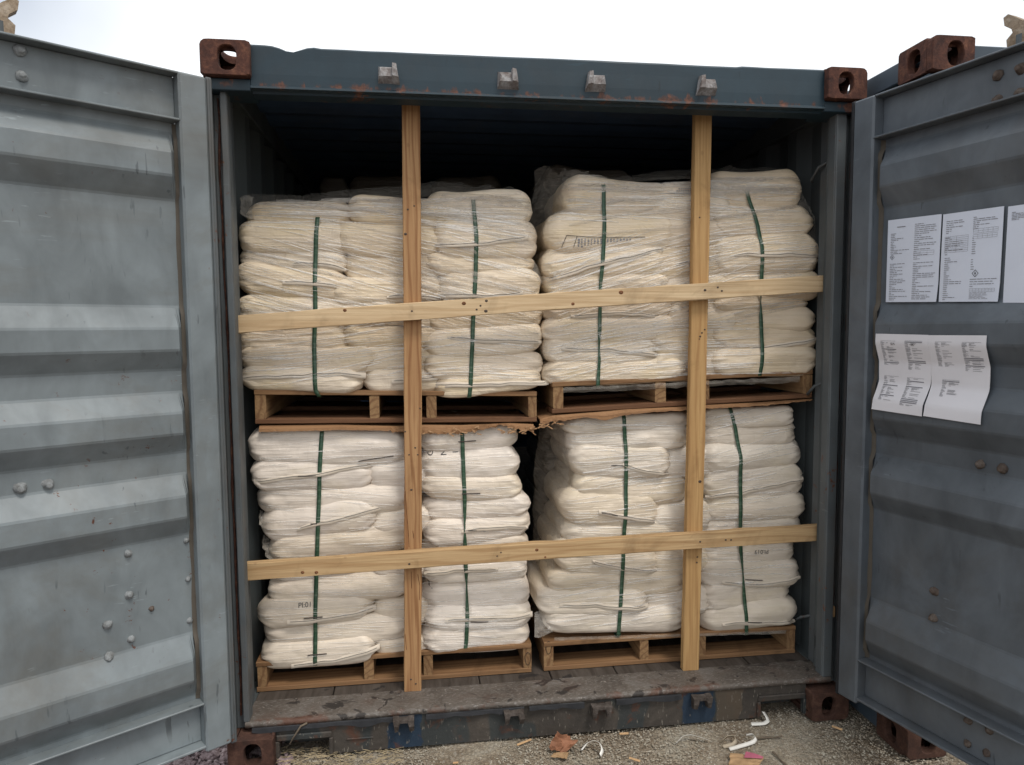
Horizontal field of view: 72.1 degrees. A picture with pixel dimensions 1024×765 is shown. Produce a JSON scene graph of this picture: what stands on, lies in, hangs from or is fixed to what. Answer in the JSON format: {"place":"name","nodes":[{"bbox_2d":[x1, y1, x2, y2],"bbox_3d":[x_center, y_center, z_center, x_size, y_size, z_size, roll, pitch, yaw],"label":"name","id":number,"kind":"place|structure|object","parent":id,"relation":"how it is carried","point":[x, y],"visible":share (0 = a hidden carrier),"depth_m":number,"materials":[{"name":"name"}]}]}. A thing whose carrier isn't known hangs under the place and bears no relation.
{"place":"outdoors","nodes":[
{"label":"outdoors","id":0,"kind":"place"},
{"bbox_2d":[0,0,1023,90],"label":"sky","id":1,"kind":"structure","parent":0,"point":[871,35],"materials":[{"name":"white"}]},
{"bbox_2d":[181,699,967,764],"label":"ground","id":2,"kind":"structure","parent":0,"point":[476,752],"depth_m":2.71,"materials":[{"name":"beige gravel"}]},
{"bbox_2d":[0,0,1023,764],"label":"shipping container","id":3,"kind":"object","parent":2,"relation":"on","point":[134,538],"visible":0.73,"depth_m":2.43,"materials":[{"name":"metal"}]},
{"bbox_2d":[0,0,236,764],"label":"door","id":4,"kind":"structure","parent":3,"relation":"in","point":[116,623],"depth_m":2.22,"materials":[{"name":"paint"}]},
{"bbox_2d":[256,637,531,691],"bbox_3d":[-0.539,1.136,3.404,1.119,0.126,1.024,-1,4,-8],"label":"pallet","id":5,"kind":"object","parent":3,"relation":"on","point":[370,672],"visible":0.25,"depth_m":2.93,"materials":[{"name":"brown wood"}]},
{"bbox_2d":[261,636,379,668],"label":"sack","id":6,"kind":"object","parent":5,"relation":"on","point":[359,649],"visible":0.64,"depth_m":2.85,"materials":[{"name":"fabric"}]},
{"bbox_2d":[264,611,403,641],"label":"sack","id":7,"kind":"object","parent":6,"relation":"on","point":[389,628],"visible":0.34,"depth_m":2.86,"materials":[{"name":"fabric"}]},
{"bbox_2d":[257,594,375,628],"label":"sack","id":8,"kind":"object","parent":7,"relation":"on","point":[283,614],"visible":0.55,"depth_m":2.83,"materials":[{"name":"fabric"}]},
{"bbox_2d":[268,572,403,599],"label":"sack","id":9,"kind":"object","parent":8,"relation":"on","point":[373,585],"visible":0.45,"depth_m":2.85,"materials":[{"name":"fabric"}]},
{"bbox_2d":[276,554,351,581],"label":"sack","id":10,"kind":"object","parent":9,"relation":"on","point":[295,578],"visible":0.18,"depth_m":2.83,"materials":[{"name":"fabric"}]},
{"bbox_2d":[269,525,403,558],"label":"sack","id":11,"kind":"object","parent":10,"relation":"on","point":[304,546],"visible":0.45,"depth_m":2.83,"materials":[{"name":"fabric"}]},
{"bbox_2d":[260,500,381,540],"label":"sack","id":12,"kind":"object","parent":11,"relation":"on","point":[296,524],"visible":0.65,"depth_m":2.81,"materials":[{"name":"fabric"}]},
{"bbox_2d":[257,483,403,512],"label":"sack","id":13,"kind":"object","parent":12,"relation":"on","point":[392,500],"visible":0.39,"depth_m":2.82,"materials":[{"name":"fabric"}]},
{"bbox_2d":[250,461,372,490],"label":"sack","id":14,"kind":"object","parent":13,"relation":"on","point":[271,476],"visible":0.65,"depth_m":2.79,"materials":[{"name":"fabric"}]},
{"bbox_2d":[248,427,403,465],"bbox_3d":[-0.761,0.239,3.039,0.640,0.193,0.514,-1,4,-8],"label":"sack","id":15,"kind":"object","parent":14,"relation":"on","point":[371,445],"visible":0.59,"depth_m":2.80,"materials":[{"name":"fabric"}]},
{"bbox_2d":[259,400,536,436],"bbox_3d":[-0.501,0.157,3.248,1.095,0.068,0.925,-1,4,-8],"label":"plywood sheet","id":16,"kind":"object","parent":15,"relation":"on","point":[445,428],"visible":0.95,"depth_m":2.86,"materials":[{"name":"brown wood"}]},
{"bbox_2d":[254,386,536,423],"bbox_3d":[-0.517,0.056,3.313,1.112,0.155,1.024,-1,4,-8],"label":"pallet","id":17,"kind":"object","parent":16,"relation":"on","point":[269,404],"visible":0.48,"depth_m":2.88,"materials":[{"name":"brown wood"}]},
{"bbox_2d":[242,366,365,392],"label":"sack","id":18,"kind":"object","parent":17,"relation":"on","point":[286,380],"visible":0.72,"depth_m":2.74,"materials":[{"name":"fabric"}]},
{"bbox_2d":[242,344,374,372],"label":"sack","id":19,"kind":"object","parent":18,"relation":"on","point":[292,357],"visible":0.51,"depth_m":2.74,"materials":[{"name":"fabric"}]},
{"bbox_2d":[241,326,346,349],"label":"sack","id":20,"kind":"object","parent":19,"relation":"on","point":[333,338],"visible":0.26,"depth_m":2.74,"materials":[{"name":"fabric"}]},
{"bbox_2d":[240,294,396,326],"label":"sack","id":21,"kind":"object","parent":20,"relation":"on","point":[272,304],"visible":0.38,"depth_m":2.72,"materials":[{"name":"fabric"}]},
{"bbox_2d":[239,262,345,298],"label":"sack","id":22,"kind":"object","parent":21,"relation":"on","point":[282,281],"visible":0.69,"depth_m":2.71,"materials":[{"name":"fabric"}]},
{"bbox_2d":[240,251,347,274],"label":"sack","id":23,"kind":"object","parent":22,"relation":"on","point":[324,261],"visible":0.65,"depth_m":2.72,"materials":[{"name":"fabric"}]},
{"bbox_2d":[238,220,345,254],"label":"sack","id":24,"kind":"object","parent":23,"relation":"on","point":[289,241],"visible":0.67,"depth_m":2.71,"materials":[{"name":"fabric"}]},
{"bbox_2d":[246,200,351,223],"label":"sack","id":25,"kind":"object","parent":24,"relation":"on","point":[262,211],"visible":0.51,"depth_m":2.73,"materials":[{"name":"fabric"}]},
{"bbox_2d":[363,369,438,390],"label":"sack","id":26,"kind":"object","parent":17,"relation":"on","point":[389,380],"visible":0.41,"depth_m":2.80,"materials":[{"name":"fabric"}]},
{"bbox_2d":[366,347,429,371],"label":"sack","id":27,"kind":"object","parent":26,"relation":"on","point":[393,359],"visible":0.34,"depth_m":2.79,"materials":[{"name":"fabric"}]},
{"bbox_2d":[344,325,434,347],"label":"sack","id":28,"kind":"object","parent":27,"relation":"on","point":[363,336],"visible":0.52,"depth_m":2.78,"materials":[{"name":"fabric"}]},
{"bbox_2d":[379,319,435,325],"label":"sack","id":29,"kind":"object","parent":28,"relation":"on","point":[425,322],"visible":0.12,"depth_m":2.79,"materials":[{"name":"fabric"}]},
{"bbox_2d":[334,276,440,304],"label":"sack","id":30,"kind":"object","parent":29,"relation":"on","point":[356,288],"visible":0.55,"depth_m":2.76,"materials":[{"name":"fabric"}]},
{"bbox_2d":[344,255,438,277],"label":"sack","id":31,"kind":"object","parent":30,"relation":"on","point":[357,268],"visible":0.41,"depth_m":2.77,"materials":[{"name":"fabric"}]},
{"bbox_2d":[340,222,436,257],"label":"sack","id":32,"kind":"object","parent":31,"relation":"on","point":[388,235],"visible":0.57,"depth_m":2.75,"materials":[{"name":"fabric"}]},
{"bbox_2d":[348,194,440,226],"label":"sack","id":33,"kind":"object","parent":32,"relation":"on","point":[395,211],"visible":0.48,"depth_m":2.75,"materials":[{"name":"fabric"}]},
{"bbox_2d":[435,370,548,397],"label":"sack","id":34,"kind":"object","parent":17,"relation":"on","point":[482,384],"visible":0.69,"depth_m":2.85,"materials":[{"name":"fabric"}]},
{"bbox_2d":[423,351,542,378],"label":"sack","id":35,"kind":"object","parent":34,"relation":"on","point":[514,362],"visible":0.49,"depth_m":2.84,"materials":[{"name":"fabric"}]},
{"bbox_2d":[423,323,541,356],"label":"sack","id":36,"kind":"object","parent":35,"relation":"on","point":[442,344],"visible":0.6,"depth_m":2.83,"materials":[{"name":"fabric"}]},
{"bbox_2d":[429,300,542,329],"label":"sack","id":37,"kind":"object","parent":36,"relation":"on","point":[504,319],"visible":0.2,"depth_m":2.84,"materials":[{"name":"fabric"}]},
{"bbox_2d":[437,269,540,300],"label":"sack","id":38,"kind":"object","parent":37,"relation":"on","point":[503,282],"visible":0.56,"depth_m":2.82,"materials":[{"name":"fabric"}]},
{"bbox_2d":[426,252,534,275],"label":"sack","id":39,"kind":"object","parent":38,"relation":"on","point":[445,264],"visible":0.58,"depth_m":2.80,"materials":[{"name":"fabric"}]},
{"bbox_2d":[434,220,536,258],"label":"sack","id":40,"kind":"object","parent":39,"relation":"on","point":[522,246],"visible":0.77,"depth_m":2.80,"materials":[{"name":"fabric"}]},
{"bbox_2d":[427,189,532,223],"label":"sack","id":41,"kind":"object","parent":40,"relation":"on","point":[518,207],"visible":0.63,"depth_m":2.81,"materials":[{"name":"fabric"}]},
{"bbox_2d":[421,622,529,652],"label":"sack","id":42,"kind":"object","parent":5,"relation":"on","point":[434,639],"visible":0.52,"depth_m":2.94,"materials":[{"name":"fabric"}]},
{"bbox_2d":[424,600,532,630],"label":"sack","id":43,"kind":"object","parent":42,"relation":"on","point":[513,616],"visible":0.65,"depth_m":2.92,"materials":[{"name":"fabric"}]},
{"bbox_2d":[422,574,529,605],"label":"sack","id":44,"kind":"object","parent":43,"relation":"on","point":[497,593],"visible":0.52,"depth_m":2.93,"materials":[{"name":"fabric"}]},
{"bbox_2d":[424,561,526,582],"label":"sack","id":45,"kind":"object","parent":44,"relation":"on","point":[475,572],"visible":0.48,"depth_m":2.91,"materials":[{"name":"fabric"}]},
{"bbox_2d":[422,532,527,547],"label":"sack","id":46,"kind":"object","parent":45,"relation":"on","point":[522,537],"visible":0.17,"depth_m":2.92,"materials":[{"name":"fabric"}]},
{"bbox_2d":[423,511,529,546],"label":"sack","id":47,"kind":"object","parent":46,"relation":"on","point":[483,530],"visible":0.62,"depth_m":2.90,"materials":[{"name":"fabric"}]},
{"bbox_2d":[422,490,530,518],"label":"sack","id":48,"kind":"object","parent":47,"relation":"on","point":[518,504],"visible":0.56,"depth_m":2.90,"materials":[{"name":"fabric"}]},
{"bbox_2d":[422,473,521,500],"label":"sack","id":49,"kind":"object","parent":48,"relation":"on","point":[449,487],"visible":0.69,"depth_m":2.88,"materials":[{"name":"fabric"}]},
{"bbox_2d":[422,445,519,477],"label":"sack","id":50,"kind":"object","parent":49,"relation":"on","point":[490,463],"visible":0.58,"depth_m":2.88,"materials":[{"name":"fabric"}]},
{"bbox_2d":[402,105,421,691],"bbox_3d":[-0.392,0.065,2.757,0.103,2.356,0.036,-1,4,-8],"label":"upright post","id":51,"kind":"object","parent":3,"relation":"on","point":[411,184],"visible":0.92,"depth_m":2.74,"materials":[{"name":"brown wood"}]},
{"bbox_2d":[238,275,822,333],"bbox_3d":[0.137,-0.312,2.765,2.347,0.221,0.036,-1,4,-8],"label":"plank","id":52,"kind":"object","parent":3,"relation":"attached to","point":[328,317],"visible":0.98,"depth_m":2.74,"materials":[{"name":"brown wood"}]},
{"bbox_2d":[247,523,816,580],"bbox_3d":[0.147,0.678,2.840,2.348,0.109,0.036,-1,4,-8],"label":"plank","id":53,"kind":"object","parent":3,"relation":"attached to","point":[429,557],"visible":0.98,"depth_m":2.81,"materials":[{"name":"brown wood"}]},
{"bbox_2d":[527,592,795,670],"bbox_3d":[0.630,1.113,3.561,1.136,0.130,1.024,-1,4,-8],"label":"pallet","id":54,"kind":"object","parent":3,"relation":"on","point":[782,641],"visible":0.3,"depth_m":3.08,"materials":[{"name":"brown wood"}]},
{"bbox_2d":[537,604,681,632],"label":"sack","id":55,"kind":"object","parent":54,"relation":"on","point":[585,623],"visible":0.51,"depth_m":3.01,"materials":[{"name":"fabric"}]},
{"bbox_2d":[526,560,647,614],"bbox_3d":[0.312,0.917,3.226,0.495,0.145,0.520,-1,4,-8],"label":"sack","id":56,"kind":"object","parent":55,"relation":"on","point":[547,599],"visible":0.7,"depth_m":2.99,"materials":[{"name":"fabric"}]},
{"bbox_2d":[646,584,707,613],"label":"sack","id":57,"kind":"object","parent":55,"relation":"on","point":[668,599],"visible":0.2,"depth_m":3.05,"materials":[{"name":"fabric"}]},
{"bbox_2d":[535,540,682,594],"bbox_3d":[0.428,0.839,3.248,0.620,0.145,0.508,-1,4,-8],"label":"sack","id":58,"kind":"object","parent":57,"relation":"on","point":[555,575],"visible":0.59,"depth_m":3.01,"materials":[{"name":"fabric"}]},
{"bbox_2d":[537,513,656,575],"bbox_3d":[0.378,0.740,3.226,0.468,0.202,0.511,-1,4,-8],"label":"sack","id":59,"kind":"object","parent":58,"relation":"on","point":[639,564],"visible":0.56,"depth_m":3.00,"materials":[{"name":"fabric"}]},
{"bbox_2d":[544,499,677,538],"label":"sack","id":60,"kind":"object","parent":59,"relation":"on","point":[562,525],"visible":0.29,"depth_m":2.99,"materials":[{"name":"fabric"}]},
{"bbox_2d":[544,468,657,525],"bbox_3d":[0.396,0.518,3.209,0.458,0.205,0.516,-1,4,-8],"label":"sack","id":61,"kind":"object","parent":60,"relation":"on","point":[566,498],"visible":0.78,"depth_m":2.97,"materials":[{"name":"fabric"}]},
{"bbox_2d":[554,458,684,504],"bbox_3d":[0.481,0.437,3.229,0.524,0.175,0.522,-1,4,-8],"label":"sack","id":62,"kind":"object","parent":61,"relation":"on","point":[664,493],"visible":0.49,"depth_m":3.00,"materials":[{"name":"fabric"}]},
{"bbox_2d":[550,436,670,477],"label":"sack","id":63,"kind":"object","parent":62,"relation":"on","point":[574,459],"visible":0.76,"depth_m":2.97,"materials":[{"name":"fabric"}]},
{"bbox_2d":[546,422,685,448],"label":"sack","id":64,"kind":"object","parent":63,"relation":"on","point":[674,436],"visible":0.59,"depth_m":2.98,"materials":[{"name":"fabric"}]},
{"bbox_2d":[551,411,686,433],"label":"sack","id":65,"kind":"object","parent":64,"relation":"on","point":[635,422],"visible":0.5,"depth_m":2.96,"materials":[{"name":"fabric"}]},
{"bbox_2d":[700,595,796,630],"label":"sack","id":66,"kind":"object","parent":54,"relation":"on","point":[780,611],"visible":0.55,"depth_m":3.08,"materials":[{"name":"fabric"}]},
{"bbox_2d":[701,583,789,609],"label":"sack","id":67,"kind":"object","parent":66,"relation":"on","point":[724,596],"visible":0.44,"depth_m":3.08,"materials":[{"name":"fabric"}]},
{"bbox_2d":[701,557,800,587],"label":"sack","id":68,"kind":"object","parent":67,"relation":"on","point":[786,573],"visible":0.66,"depth_m":3.08,"materials":[{"name":"fabric"}]},
{"bbox_2d":[705,543,793,561],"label":"sack","id":69,"kind":"object","parent":68,"relation":"on","point":[771,552],"visible":0.38,"depth_m":3.08,"materials":[{"name":"fabric"}]},
{"bbox_2d":[706,518,800,547],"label":"sack","id":70,"kind":"object","parent":69,"relation":"on","point":[716,525],"visible":0.21,"depth_m":3.07,"materials":[{"name":"fabric"}]},
{"bbox_2d":[703,492,804,520],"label":"sack","id":71,"kind":"object","parent":70,"relation":"on","point":[789,506],"visible":0.5,"depth_m":3.06,"materials":[{"name":"fabric"}]},
{"bbox_2d":[703,464,803,498],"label":"sack","id":72,"kind":"object","parent":71,"relation":"on","point":[781,480],"visible":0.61,"depth_m":3.05,"materials":[{"name":"fabric"}]},
{"bbox_2d":[705,440,800,472],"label":"sack","id":73,"kind":"object","parent":72,"relation":"on","point":[790,452],"visible":0.47,"depth_m":3.03,"materials":[{"name":"fabric"}]},
{"bbox_2d":[685,422,794,444],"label":"sack","id":74,"kind":"object","parent":73,"relation":"on","point":[726,435],"visible":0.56,"depth_m":3.04,"materials":[{"name":"fabric"}]},
{"bbox_2d":[683,404,793,427],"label":"sack","id":75,"kind":"object","parent":74,"relation":"on","point":[747,417],"visible":0.62,"depth_m":3.03,"materials":[{"name":"fabric"}]},
{"bbox_2d":[536,382,811,428],"bbox_3d":[0.638,0.096,3.388,1.201,0.103,0.921,-1,4,-8],"label":"plywood sheet","id":76,"kind":"object","parent":3,"relation":"in","point":[544,416],"visible":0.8,"depth_m":2.99,"materials":[{"name":"brown wood"}]},
{"bbox_2d":[532,370,812,413],"bbox_3d":[0.660,-0.002,3.456,1.138,0.163,1.024,-1,4,-8],"label":"pallet","id":77,"kind":"object","parent":76,"relation":"on","point":[554,397],"visible":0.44,"depth_m":3.02,"materials":[{"name":"brown wood"}]},
{"bbox_2d":[540,358,687,385],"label":"sack","id":78,"kind":"object","parent":77,"relation":"on","point":[550,373],"visible":0.59,"depth_m":2.91,"materials":[{"name":"fabric"}]},
{"bbox_2d":[534,339,657,362],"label":"sack","id":79,"kind":"object","parent":78,"relation":"on","point":[584,351],"visible":0.6,"depth_m":2.90,"materials":[{"name":"fabric"}]},
{"bbox_2d":[539,314,677,341],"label":"sack","id":80,"kind":"object","parent":79,"relation":"on","point":[574,329],"visible":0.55,"depth_m":2.89,"materials":[{"name":"fabric"}]},
{"bbox_2d":[541,292,671,319],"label":"sack","id":81,"kind":"object","parent":80,"relation":"on","point":[650,310],"visible":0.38,"depth_m":2.89,"materials":[{"name":"fabric"}]},
{"bbox_2d":[539,273,668,293],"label":"sack","id":82,"kind":"object","parent":81,"relation":"on","point":[565,284],"visible":0.38,"depth_m":2.88,"materials":[{"name":"fabric"}]},
{"bbox_2d":[532,245,663,280],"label":"sack","id":83,"kind":"object","parent":82,"relation":"on","point":[547,263],"visible":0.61,"depth_m":2.87,"materials":[{"name":"fabric"}]},
{"bbox_2d":[534,212,671,255],"bbox_3d":[0.377,-0.630,3.102,0.561,0.180,0.505,-1,4,-8],"label":"sack","id":84,"kind":"object","parent":83,"relation":"on","point":[580,232],"visible":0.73,"depth_m":2.86,"materials":[{"name":"fabric"}]},
{"bbox_2d":[544,174,660,219],"bbox_3d":[0.414,-0.766,3.118,0.492,0.209,0.505,-1,4,-8],"label":"sack","id":85,"kind":"object","parent":84,"relation":"on","point":[578,187],"visible":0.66,"depth_m":2.87,"materials":[{"name":"fabric"}]},
{"bbox_2d":[711,346,815,376],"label":"sack","id":86,"kind":"object","parent":77,"relation":"on","point":[796,359],"visible":0.56,"depth_m":2.98,"materials":[{"name":"fabric"}]},
{"bbox_2d":[712,324,815,348],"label":"sack","id":87,"kind":"object","parent":86,"relation":"on","point":[785,338],"visible":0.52,"depth_m":2.98,"materials":[{"name":"fabric"}]},
{"bbox_2d":[729,306,815,330],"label":"sack","id":88,"kind":"object","parent":87,"relation":"on","point":[799,318],"visible":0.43,"depth_m":2.98,"materials":[{"name":"fabric"}]},
{"bbox_2d":[713,296,807,310],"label":"sack","id":89,"kind":"object","parent":88,"relation":"on","point":[752,303],"visible":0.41,"depth_m":2.96,"materials":[{"name":"fabric"}]},
{"bbox_2d":[716,271,817,300],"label":"sack","id":90,"kind":"object","parent":89,"relation":"on","point":[728,277],"visible":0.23,"depth_m":2.97,"materials":[{"name":"fabric"}]},
{"bbox_2d":[715,234,818,273],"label":"sack","id":91,"kind":"object","parent":90,"relation":"on","point":[786,259],"visible":0.57,"depth_m":2.94,"materials":[{"name":"fabric"}]},
{"bbox_2d":[713,204,813,235],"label":"sack","id":92,"kind":"object","parent":91,"relation":"on","point":[798,219],"visible":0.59,"depth_m":2.95,"materials":[{"name":"fabric"}]},
{"bbox_2d":[711,169,801,207],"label":"sack","id":93,"kind":"object","parent":92,"relation":"on","point":[781,196],"visible":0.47,"depth_m":2.94,"materials":[{"name":"fabric"}]},
{"bbox_2d":[680,115,711,670],"bbox_3d":[0.760,0.044,2.911,0.097,2.356,0.036,-1,4,-8],"label":"upright post","id":94,"kind":"object","parent":3,"relation":"on","point":[698,321],"visible":0.95,"depth_m":2.90,"materials":[{"name":"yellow wood"}]},
{"bbox_2d":[871,334,931,415],"bbox_3d":[1.390,-0.032,2.513,0.035,0.284,0.214,-2,5,-22],"label":"paper sheet","id":95,"kind":"object","parent":3,"relation":"attached to","point":[905,371],"visible":1,"depth_m":2.51,"materials":[{"name":"grey paper"}]},
{"bbox_2d":[886,214,941,301],"bbox_3d":[1.414,-0.434,2.490,0.007,0.304,0.207,-2,5,-23],"label":"paper sheet","id":96,"kind":"object","parent":3,"relation":"attached to","point":[913,251],"visible":1,"depth_m":2.48,"materials":[{"name":"grey paper"}]},
{"bbox_2d":[835,14,1023,764],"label":"door","id":97,"kind":"structure","parent":3,"relation":"in","point":[930,616],"depth_m":2.42,"materials":[{"name":"blue paint"}]},
{"bbox_2d":[923,335,990,424],"bbox_3d":[1.468,-0.014,2.326,0.035,0.283,0.203,-2,5,-22],"label":"paper sheet","id":98,"kind":"object","parent":3,"relation":"attached to","point":[960,381],"visible":1,"depth_m":2.32,"materials":[{"name":"grey paper"}]},
{"bbox_2d":[939,206,1003,301],"bbox_3d":[1.494,-0.412,2.300,0.007,0.300,0.205,-2,5,-23],"label":"paper sheet","id":99,"kind":"object","parent":3,"relation":"attached to","point":[971,255],"visible":1,"depth_m":2.29,"materials":[{"name":"grey paper"}]},
{"bbox_2d":[1003,204,1023,302],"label":"paper sheet","id":100,"kind":"object","parent":3,"relation":"attached to","point":[1013,292],"visible":1,"depth_m":2.17,"materials":[{"name":"grey paper"}]},
{"bbox_2d":[847,35,1006,759],"bbox_3d":[2.260,-0.141,5.636,2.438,2.603,6.000,-1,4,-8],"label":"neighbour container","id":101,"kind":"object","parent":2,"relation":"on","point":[929,56],"visible":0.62,"depth_m":2.57,"materials":[{"name":"metal"}]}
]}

